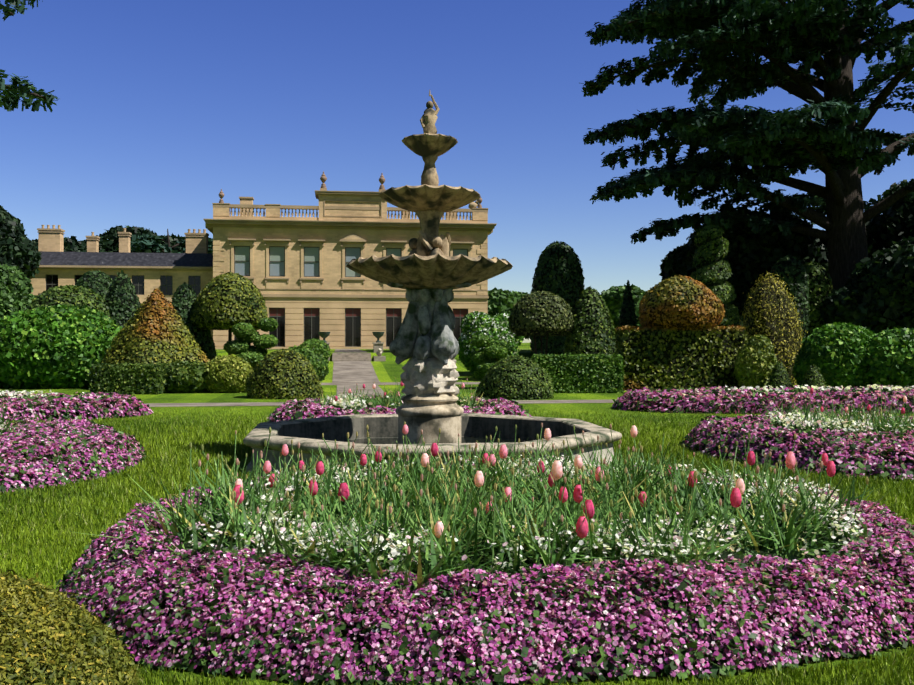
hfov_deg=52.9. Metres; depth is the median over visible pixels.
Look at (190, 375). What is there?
shrub
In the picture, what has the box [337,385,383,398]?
axis path
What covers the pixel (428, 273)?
fountain
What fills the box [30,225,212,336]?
house service wing
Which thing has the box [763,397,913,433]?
tulip leaves
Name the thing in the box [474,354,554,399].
hedge dome
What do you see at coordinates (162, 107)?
sky
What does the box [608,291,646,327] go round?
tree line
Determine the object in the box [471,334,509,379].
cloud shrub
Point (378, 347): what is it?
terrace steps
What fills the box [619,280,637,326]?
small cone hedge
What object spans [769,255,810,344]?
hedge column
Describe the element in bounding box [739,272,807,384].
golden conifer shrub
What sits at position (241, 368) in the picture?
gold shrub
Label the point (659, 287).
topiary bush
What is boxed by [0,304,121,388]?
laurel shrub
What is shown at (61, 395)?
flower bed foliage
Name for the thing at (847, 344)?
laurel shrub
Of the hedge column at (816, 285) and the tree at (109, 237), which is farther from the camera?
the tree at (109, 237)
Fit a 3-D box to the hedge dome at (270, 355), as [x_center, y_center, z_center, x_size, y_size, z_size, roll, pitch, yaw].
[-5.302,0.957,28.329,2.386,1.552,2.269,0,0,-7]
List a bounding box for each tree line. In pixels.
[488,287,527,316]
[600,284,644,330]
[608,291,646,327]
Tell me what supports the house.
on the ground at (388, 369)
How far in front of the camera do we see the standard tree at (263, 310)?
43.94 m
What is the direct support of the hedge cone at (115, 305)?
on the ground at (388, 369)
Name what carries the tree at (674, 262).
on the ground at (388, 369)
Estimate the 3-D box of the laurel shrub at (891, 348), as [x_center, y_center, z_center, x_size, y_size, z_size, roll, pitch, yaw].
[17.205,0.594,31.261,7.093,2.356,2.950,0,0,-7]
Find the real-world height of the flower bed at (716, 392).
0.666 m
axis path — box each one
[332,361,379,382]
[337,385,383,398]
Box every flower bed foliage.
[5,393,79,397]
[722,387,900,392]
[765,418,912,434]
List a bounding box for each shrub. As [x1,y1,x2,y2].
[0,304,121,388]
[141,360,209,392]
[203,354,253,392]
[223,317,277,367]
[287,338,330,381]
[458,311,524,372]
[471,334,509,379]
[733,334,778,388]
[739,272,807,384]
[792,322,875,387]
[865,327,913,386]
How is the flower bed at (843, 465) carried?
on the ground at (388, 369)
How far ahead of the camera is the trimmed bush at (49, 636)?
3.41 m
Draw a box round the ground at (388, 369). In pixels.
[0,343,913,684]
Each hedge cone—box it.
[105,270,140,327]
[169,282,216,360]
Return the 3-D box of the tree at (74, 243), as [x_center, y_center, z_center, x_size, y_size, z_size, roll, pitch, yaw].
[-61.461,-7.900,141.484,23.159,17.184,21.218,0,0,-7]
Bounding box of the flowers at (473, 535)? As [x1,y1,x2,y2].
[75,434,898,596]
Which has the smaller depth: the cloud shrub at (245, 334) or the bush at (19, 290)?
the cloud shrub at (245, 334)
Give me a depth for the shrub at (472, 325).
42.22 m
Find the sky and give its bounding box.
[0,0,913,342]
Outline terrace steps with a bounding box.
[318,332,385,361]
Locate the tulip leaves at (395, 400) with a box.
[313,384,489,408]
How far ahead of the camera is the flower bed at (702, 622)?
4.92 m
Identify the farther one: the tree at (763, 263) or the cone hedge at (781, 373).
the tree at (763, 263)
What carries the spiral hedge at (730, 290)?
on the ground at (388, 369)
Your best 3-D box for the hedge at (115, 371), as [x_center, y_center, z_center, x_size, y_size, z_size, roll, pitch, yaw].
[-10.808,1.200,30.421,2.547,1.085,1.541,0,0,-7]
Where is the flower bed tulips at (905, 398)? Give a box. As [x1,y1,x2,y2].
[777,388,913,430]
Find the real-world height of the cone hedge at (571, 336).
4.198 m
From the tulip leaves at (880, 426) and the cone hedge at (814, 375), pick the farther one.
the cone hedge at (814, 375)
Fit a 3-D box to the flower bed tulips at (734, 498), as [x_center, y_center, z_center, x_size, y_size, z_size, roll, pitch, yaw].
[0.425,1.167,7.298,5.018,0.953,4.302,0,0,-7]
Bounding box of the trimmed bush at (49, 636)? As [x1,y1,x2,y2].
[0,566,143,684]
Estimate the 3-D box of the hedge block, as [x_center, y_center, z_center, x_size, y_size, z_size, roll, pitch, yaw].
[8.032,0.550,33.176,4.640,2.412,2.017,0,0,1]
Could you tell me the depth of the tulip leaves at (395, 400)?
18.87 m
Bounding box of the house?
[203,171,496,348]
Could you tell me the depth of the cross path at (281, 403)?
25.36 m
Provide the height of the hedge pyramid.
3.713 m
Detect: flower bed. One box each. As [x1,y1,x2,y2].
[0,388,151,422]
[0,418,145,493]
[55,455,913,684]
[267,393,528,421]
[612,384,913,413]
[678,410,913,480]
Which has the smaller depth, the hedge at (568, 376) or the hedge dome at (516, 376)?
the hedge dome at (516, 376)
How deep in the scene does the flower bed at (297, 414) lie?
18.01 m
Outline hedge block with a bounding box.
[614,325,747,390]
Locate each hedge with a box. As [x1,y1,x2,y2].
[88,362,168,394]
[531,353,624,392]
[563,286,616,354]
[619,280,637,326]
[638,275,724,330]
[690,225,739,326]
[766,361,792,388]
[801,364,826,387]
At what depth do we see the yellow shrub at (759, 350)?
31.19 m
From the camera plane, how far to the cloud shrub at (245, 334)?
38.24 m
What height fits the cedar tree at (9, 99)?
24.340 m
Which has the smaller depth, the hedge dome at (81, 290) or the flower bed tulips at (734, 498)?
the flower bed tulips at (734, 498)
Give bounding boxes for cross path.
[144,399,616,406]
[321,382,479,384]
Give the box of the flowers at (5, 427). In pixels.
[0,409,33,432]
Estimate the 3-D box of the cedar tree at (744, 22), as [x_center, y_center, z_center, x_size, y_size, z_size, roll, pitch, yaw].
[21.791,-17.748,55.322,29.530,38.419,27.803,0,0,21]
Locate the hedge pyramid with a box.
[90,288,209,389]
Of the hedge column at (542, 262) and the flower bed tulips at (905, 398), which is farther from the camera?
the hedge column at (542, 262)
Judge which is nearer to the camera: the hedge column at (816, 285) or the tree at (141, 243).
the hedge column at (816, 285)
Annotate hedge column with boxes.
[75,270,112,298]
[529,241,584,356]
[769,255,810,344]
[804,261,832,334]
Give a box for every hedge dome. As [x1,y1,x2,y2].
[24,285,110,318]
[246,348,323,399]
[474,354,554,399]
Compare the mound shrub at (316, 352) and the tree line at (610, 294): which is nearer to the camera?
the mound shrub at (316, 352)
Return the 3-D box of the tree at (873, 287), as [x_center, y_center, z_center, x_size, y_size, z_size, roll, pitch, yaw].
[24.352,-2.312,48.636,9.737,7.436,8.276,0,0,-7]
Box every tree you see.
[0,0,58,111]
[0,205,41,278]
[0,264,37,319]
[32,236,115,251]
[96,225,212,252]
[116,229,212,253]
[190,272,267,354]
[508,291,574,353]
[580,0,913,290]
[659,243,695,282]
[683,209,828,320]
[820,236,913,333]
[824,202,913,259]
[867,179,913,231]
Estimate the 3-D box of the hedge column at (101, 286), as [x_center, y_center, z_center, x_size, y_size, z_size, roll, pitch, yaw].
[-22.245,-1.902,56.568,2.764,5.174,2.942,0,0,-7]
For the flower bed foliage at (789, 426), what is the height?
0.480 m
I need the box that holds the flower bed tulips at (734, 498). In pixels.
[169,421,868,581]
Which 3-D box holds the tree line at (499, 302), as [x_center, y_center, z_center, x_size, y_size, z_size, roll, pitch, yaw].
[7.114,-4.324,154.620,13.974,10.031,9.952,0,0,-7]
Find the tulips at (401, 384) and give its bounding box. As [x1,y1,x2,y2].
[316,377,476,406]
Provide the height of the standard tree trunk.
2.400 m
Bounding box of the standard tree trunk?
[541,336,542,354]
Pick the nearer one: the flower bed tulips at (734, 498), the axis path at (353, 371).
the flower bed tulips at (734, 498)
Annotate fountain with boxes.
[243,90,621,475]

